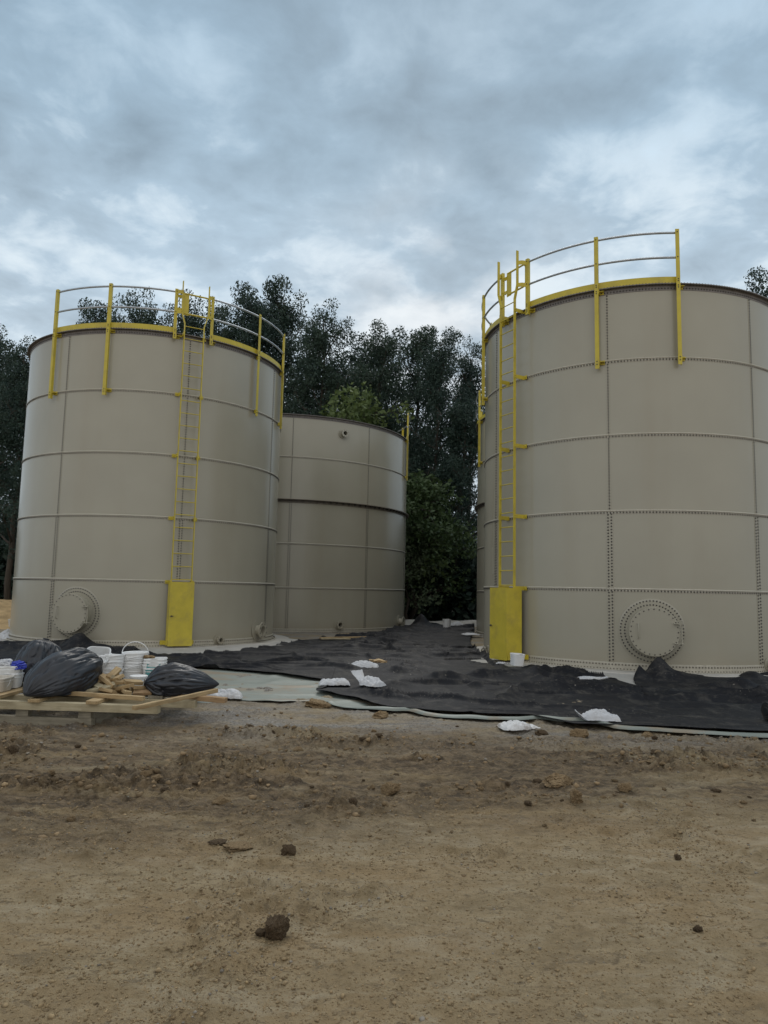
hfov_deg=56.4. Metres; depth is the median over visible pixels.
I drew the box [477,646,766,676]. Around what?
concrete pad
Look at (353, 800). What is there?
dirt clod
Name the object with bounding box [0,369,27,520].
tree
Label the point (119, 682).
wood offcut
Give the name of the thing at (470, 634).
sandbag
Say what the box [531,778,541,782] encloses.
dirt clod
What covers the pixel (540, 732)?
dirt clod
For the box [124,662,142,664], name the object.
bucket
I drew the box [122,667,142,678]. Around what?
bucket
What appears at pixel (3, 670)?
bucket
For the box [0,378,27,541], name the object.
tree
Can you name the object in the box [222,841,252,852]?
dirt clod
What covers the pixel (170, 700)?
loose board
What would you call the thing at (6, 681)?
bucket
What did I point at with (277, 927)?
dirt clod
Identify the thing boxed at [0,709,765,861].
soil crumbs
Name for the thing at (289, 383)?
tree
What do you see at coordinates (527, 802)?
dirt clod
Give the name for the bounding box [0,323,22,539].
tree
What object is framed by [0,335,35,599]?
tree
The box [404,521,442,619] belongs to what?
shrub
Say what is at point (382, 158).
sky
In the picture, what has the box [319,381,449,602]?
tree
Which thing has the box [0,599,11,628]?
sand bank
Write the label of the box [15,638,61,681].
rubbish bag
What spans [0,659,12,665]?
plastic film
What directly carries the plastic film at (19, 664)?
on the bucket at (3, 670)
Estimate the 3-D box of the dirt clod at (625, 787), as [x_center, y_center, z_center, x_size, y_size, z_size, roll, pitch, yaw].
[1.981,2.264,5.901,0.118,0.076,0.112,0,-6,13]
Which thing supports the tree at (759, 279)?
on the ground
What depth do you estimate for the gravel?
7.41 m
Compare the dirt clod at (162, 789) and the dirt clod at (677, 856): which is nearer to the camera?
the dirt clod at (677, 856)
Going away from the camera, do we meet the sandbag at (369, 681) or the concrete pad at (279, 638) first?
the sandbag at (369, 681)
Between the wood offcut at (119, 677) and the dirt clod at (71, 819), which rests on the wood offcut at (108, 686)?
the wood offcut at (119, 677)
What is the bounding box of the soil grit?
[0,797,764,1023]
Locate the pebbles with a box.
[0,785,767,1023]
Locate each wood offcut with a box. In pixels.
[85,687,98,691]
[92,682,102,687]
[98,675,113,688]
[98,687,116,693]
[101,681,117,688]
[106,666,121,677]
[110,674,124,681]
[115,679,123,684]
[115,683,133,690]
[121,689,131,694]
[123,679,142,684]
[133,686,145,689]
[133,689,151,695]
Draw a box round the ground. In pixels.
[0,611,767,1023]
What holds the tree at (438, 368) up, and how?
on the ground
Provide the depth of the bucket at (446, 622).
27.38 m
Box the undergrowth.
[0,514,476,620]
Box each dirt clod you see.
[8,745,19,753]
[47,770,55,774]
[65,816,75,821]
[139,770,152,776]
[151,774,162,779]
[160,787,169,792]
[208,838,226,845]
[211,796,231,804]
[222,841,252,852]
[254,928,265,936]
[264,914,289,940]
[281,844,295,855]
[293,746,303,751]
[304,698,331,707]
[349,797,357,805]
[372,710,388,718]
[380,782,400,795]
[420,754,432,758]
[524,800,531,805]
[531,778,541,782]
[535,729,548,735]
[542,772,573,787]
[569,728,588,737]
[570,788,583,803]
[617,783,631,792]
[641,732,652,736]
[674,854,681,859]
[693,925,702,932]
[710,788,721,792]
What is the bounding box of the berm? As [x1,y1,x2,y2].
[405,619,476,626]
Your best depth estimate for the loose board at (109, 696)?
8.07 m
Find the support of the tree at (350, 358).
on the ground
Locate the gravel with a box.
[0,701,766,781]
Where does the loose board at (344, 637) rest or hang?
on the geotextile sheet at (428, 665)
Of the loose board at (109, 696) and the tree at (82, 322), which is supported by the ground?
the tree at (82, 322)
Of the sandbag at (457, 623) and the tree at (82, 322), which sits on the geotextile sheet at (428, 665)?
the sandbag at (457, 623)
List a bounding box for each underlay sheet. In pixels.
[138,638,301,653]
[471,659,635,684]
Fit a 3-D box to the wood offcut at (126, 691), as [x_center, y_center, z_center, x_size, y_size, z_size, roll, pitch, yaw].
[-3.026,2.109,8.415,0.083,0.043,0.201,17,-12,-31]
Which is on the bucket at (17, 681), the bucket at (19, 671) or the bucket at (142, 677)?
the bucket at (19, 671)
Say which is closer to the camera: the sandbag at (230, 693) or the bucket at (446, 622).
the sandbag at (230, 693)
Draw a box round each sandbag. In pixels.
[0,629,9,638]
[209,688,242,698]
[318,678,349,685]
[351,669,385,686]
[352,660,378,667]
[451,621,464,625]
[462,633,479,634]
[497,720,539,730]
[575,709,620,721]
[579,676,609,679]
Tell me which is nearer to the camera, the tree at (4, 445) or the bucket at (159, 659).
the bucket at (159, 659)
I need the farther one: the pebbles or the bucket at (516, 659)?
the bucket at (516, 659)
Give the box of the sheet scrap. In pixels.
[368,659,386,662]
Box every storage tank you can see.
[6,281,284,646]
[273,413,409,632]
[474,390,484,636]
[480,229,767,673]
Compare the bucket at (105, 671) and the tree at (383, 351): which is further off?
the tree at (383, 351)
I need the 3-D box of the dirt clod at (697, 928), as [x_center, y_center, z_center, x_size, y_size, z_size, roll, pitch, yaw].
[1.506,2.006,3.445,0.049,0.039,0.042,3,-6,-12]
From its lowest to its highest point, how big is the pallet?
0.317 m
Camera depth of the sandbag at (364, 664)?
13.08 m
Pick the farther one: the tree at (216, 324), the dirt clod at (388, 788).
the tree at (216, 324)
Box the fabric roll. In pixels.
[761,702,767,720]
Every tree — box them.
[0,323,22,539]
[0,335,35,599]
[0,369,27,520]
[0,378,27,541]
[76,318,93,323]
[78,297,127,322]
[112,288,170,325]
[163,289,214,335]
[195,299,239,338]
[203,304,261,350]
[229,280,316,412]
[257,273,310,409]
[283,298,368,417]
[283,366,326,413]
[309,360,377,415]
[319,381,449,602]
[335,331,408,470]
[344,318,426,479]
[380,324,456,509]
[387,326,477,618]
[405,469,476,618]
[408,402,484,619]
[410,419,453,510]
[433,334,485,551]
[743,265,767,296]
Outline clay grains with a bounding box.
[0,775,757,1023]
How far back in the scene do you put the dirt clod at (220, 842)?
4.44 m
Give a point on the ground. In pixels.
(442, 777)
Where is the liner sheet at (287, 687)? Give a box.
[145,669,767,737]
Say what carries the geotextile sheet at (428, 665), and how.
on the ground
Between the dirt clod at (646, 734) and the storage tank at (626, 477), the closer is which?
the dirt clod at (646, 734)
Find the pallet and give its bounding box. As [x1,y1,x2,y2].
[0,682,196,725]
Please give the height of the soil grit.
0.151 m
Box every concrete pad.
[0,634,287,647]
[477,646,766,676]
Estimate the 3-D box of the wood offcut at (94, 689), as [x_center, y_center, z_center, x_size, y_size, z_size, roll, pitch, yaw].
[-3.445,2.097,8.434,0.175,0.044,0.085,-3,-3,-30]
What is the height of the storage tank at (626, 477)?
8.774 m
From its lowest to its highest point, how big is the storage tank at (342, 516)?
8.590 m
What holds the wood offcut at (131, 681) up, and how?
on the wood offcut at (125, 686)
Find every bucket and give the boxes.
[0,666,17,674]
[0,675,14,691]
[5,672,23,687]
[7,669,23,673]
[87,646,110,668]
[103,669,123,674]
[104,654,124,661]
[104,661,123,668]
[122,641,148,658]
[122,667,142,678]
[123,664,142,670]
[124,658,147,661]
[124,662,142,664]
[129,674,147,685]
[142,664,157,674]
[143,657,167,665]
[143,661,166,670]
[144,668,153,674]
[443,619,450,626]
[510,653,524,666]
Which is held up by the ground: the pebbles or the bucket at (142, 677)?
the pebbles
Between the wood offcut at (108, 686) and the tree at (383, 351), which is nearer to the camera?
the wood offcut at (108, 686)
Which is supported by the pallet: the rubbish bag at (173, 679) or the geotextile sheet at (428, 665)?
the rubbish bag at (173, 679)
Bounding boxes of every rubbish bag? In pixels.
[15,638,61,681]
[23,647,102,696]
[143,662,218,695]
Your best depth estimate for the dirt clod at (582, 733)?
8.04 m
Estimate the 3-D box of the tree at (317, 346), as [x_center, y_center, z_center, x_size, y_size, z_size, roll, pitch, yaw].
[-2.855,-3.099,38.723,5.841,17.603,5.017,2,-6,-7]
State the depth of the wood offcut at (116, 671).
8.71 m
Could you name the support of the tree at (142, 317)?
on the ground
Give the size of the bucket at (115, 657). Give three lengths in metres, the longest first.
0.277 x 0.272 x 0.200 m
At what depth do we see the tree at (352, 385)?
42.53 m
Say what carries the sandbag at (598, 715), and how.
on the geotextile sheet at (428, 665)
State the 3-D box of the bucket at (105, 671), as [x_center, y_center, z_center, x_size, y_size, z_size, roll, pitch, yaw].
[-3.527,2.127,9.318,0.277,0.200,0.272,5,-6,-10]
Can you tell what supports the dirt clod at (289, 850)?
on the ground
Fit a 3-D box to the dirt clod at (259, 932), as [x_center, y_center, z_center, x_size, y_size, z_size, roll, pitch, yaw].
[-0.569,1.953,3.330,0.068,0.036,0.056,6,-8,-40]
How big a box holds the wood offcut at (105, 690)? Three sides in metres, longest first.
0.198 x 0.095 x 0.044 m
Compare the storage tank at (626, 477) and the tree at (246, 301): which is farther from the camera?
the tree at (246, 301)
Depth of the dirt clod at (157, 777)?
5.73 m
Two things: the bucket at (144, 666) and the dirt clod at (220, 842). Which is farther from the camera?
the bucket at (144, 666)
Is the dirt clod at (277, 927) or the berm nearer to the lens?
the dirt clod at (277, 927)
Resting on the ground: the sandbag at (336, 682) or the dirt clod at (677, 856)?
the dirt clod at (677, 856)
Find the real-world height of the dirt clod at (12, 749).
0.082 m
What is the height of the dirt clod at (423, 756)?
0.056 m
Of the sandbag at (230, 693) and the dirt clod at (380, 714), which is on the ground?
the dirt clod at (380, 714)
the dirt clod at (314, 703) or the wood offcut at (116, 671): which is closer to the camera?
the wood offcut at (116, 671)
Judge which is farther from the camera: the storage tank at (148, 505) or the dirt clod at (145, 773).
the storage tank at (148, 505)
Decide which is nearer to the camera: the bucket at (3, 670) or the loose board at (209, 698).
the loose board at (209, 698)
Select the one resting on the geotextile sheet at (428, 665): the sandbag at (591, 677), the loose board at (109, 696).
the sandbag at (591, 677)
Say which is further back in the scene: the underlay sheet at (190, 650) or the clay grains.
the underlay sheet at (190, 650)
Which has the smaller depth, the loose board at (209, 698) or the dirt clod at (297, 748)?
the dirt clod at (297, 748)
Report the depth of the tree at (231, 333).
40.42 m
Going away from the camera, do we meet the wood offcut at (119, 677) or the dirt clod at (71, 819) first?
the dirt clod at (71, 819)
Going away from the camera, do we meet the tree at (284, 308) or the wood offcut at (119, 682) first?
the wood offcut at (119, 682)
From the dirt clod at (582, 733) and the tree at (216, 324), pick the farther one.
the tree at (216, 324)
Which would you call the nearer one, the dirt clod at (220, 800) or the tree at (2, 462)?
the dirt clod at (220, 800)
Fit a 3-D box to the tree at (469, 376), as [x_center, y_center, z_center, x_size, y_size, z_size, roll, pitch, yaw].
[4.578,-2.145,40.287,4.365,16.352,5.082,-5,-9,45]
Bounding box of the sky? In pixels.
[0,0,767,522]
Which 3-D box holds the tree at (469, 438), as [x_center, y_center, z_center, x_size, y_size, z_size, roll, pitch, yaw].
[3.622,-0.001,36.519,5.058,11.182,5.508,-2,-7,25]
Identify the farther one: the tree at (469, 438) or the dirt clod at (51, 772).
the tree at (469, 438)
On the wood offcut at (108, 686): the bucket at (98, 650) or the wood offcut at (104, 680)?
the wood offcut at (104, 680)
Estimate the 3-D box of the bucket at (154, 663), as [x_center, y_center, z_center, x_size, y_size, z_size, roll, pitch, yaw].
[-3.018,2.063,9.441,0.298,0.213,0.294,2,-5,-8]
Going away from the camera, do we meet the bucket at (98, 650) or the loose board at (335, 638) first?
the bucket at (98, 650)
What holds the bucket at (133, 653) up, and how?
on the bucket
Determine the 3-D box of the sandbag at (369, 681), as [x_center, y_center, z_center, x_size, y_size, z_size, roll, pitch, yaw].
[-0.241,2.474,10.652,0.508,0.211,0.299,-4,-8,42]
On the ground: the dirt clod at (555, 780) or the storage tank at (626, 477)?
the dirt clod at (555, 780)
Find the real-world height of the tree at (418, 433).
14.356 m
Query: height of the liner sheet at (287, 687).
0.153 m
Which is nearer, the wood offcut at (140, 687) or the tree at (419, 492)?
the wood offcut at (140, 687)
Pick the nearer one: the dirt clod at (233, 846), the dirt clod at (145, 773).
the dirt clod at (233, 846)
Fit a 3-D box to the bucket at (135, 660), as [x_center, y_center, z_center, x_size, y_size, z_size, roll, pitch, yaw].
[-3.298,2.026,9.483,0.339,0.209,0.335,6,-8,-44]
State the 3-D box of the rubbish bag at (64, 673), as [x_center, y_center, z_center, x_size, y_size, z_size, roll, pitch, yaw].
[-3.732,1.856,8.402,0.580,0.521,0.962,-2,-7,27]
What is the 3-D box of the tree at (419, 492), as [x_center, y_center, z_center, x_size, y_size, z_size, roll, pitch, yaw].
[0.737,1.444,33.979,8.051,7.709,7.046,-1,-7,22]
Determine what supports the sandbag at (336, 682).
on the geotextile sheet at (428, 665)
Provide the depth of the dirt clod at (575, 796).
5.49 m
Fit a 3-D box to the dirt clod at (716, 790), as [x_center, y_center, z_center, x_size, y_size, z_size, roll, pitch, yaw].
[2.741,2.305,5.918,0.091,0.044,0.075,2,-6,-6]
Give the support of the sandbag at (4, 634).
on the concrete pad at (279, 638)
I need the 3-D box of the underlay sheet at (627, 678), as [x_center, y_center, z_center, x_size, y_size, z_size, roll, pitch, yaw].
[4.207,3.060,13.758,9.458,0.110,3.674,-2,-7,28]
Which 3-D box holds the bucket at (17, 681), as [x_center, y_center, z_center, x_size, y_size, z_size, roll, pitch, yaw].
[-4.564,2.050,8.761,0.271,0.180,0.267,3,-7,-7]
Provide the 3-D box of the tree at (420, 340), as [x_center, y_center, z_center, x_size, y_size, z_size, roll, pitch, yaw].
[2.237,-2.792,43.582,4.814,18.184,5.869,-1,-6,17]
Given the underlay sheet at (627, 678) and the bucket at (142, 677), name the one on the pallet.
the bucket at (142, 677)
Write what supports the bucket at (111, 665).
on the bucket at (105, 671)
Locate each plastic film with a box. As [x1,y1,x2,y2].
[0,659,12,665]
[11,660,26,669]
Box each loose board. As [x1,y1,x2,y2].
[67,691,144,700]
[132,688,217,709]
[171,695,227,702]
[319,636,366,638]
[320,638,350,638]
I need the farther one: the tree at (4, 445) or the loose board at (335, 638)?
the tree at (4, 445)
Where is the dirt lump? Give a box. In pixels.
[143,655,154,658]
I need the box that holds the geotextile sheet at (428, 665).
[0,614,767,730]
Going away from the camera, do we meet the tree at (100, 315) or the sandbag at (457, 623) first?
the sandbag at (457, 623)
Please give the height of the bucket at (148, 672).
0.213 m
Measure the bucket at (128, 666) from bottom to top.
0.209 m
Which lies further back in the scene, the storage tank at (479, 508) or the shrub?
the shrub
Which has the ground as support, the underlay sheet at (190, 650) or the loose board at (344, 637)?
the underlay sheet at (190, 650)
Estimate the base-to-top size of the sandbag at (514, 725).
0.104 m
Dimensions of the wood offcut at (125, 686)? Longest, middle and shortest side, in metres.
0.217 x 0.085 x 0.044 m
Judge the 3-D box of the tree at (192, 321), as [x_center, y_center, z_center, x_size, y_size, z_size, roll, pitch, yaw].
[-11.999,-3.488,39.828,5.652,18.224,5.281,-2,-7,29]
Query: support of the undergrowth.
on the ground
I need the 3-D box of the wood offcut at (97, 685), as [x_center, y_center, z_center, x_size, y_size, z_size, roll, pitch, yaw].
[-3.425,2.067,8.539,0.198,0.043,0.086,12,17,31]

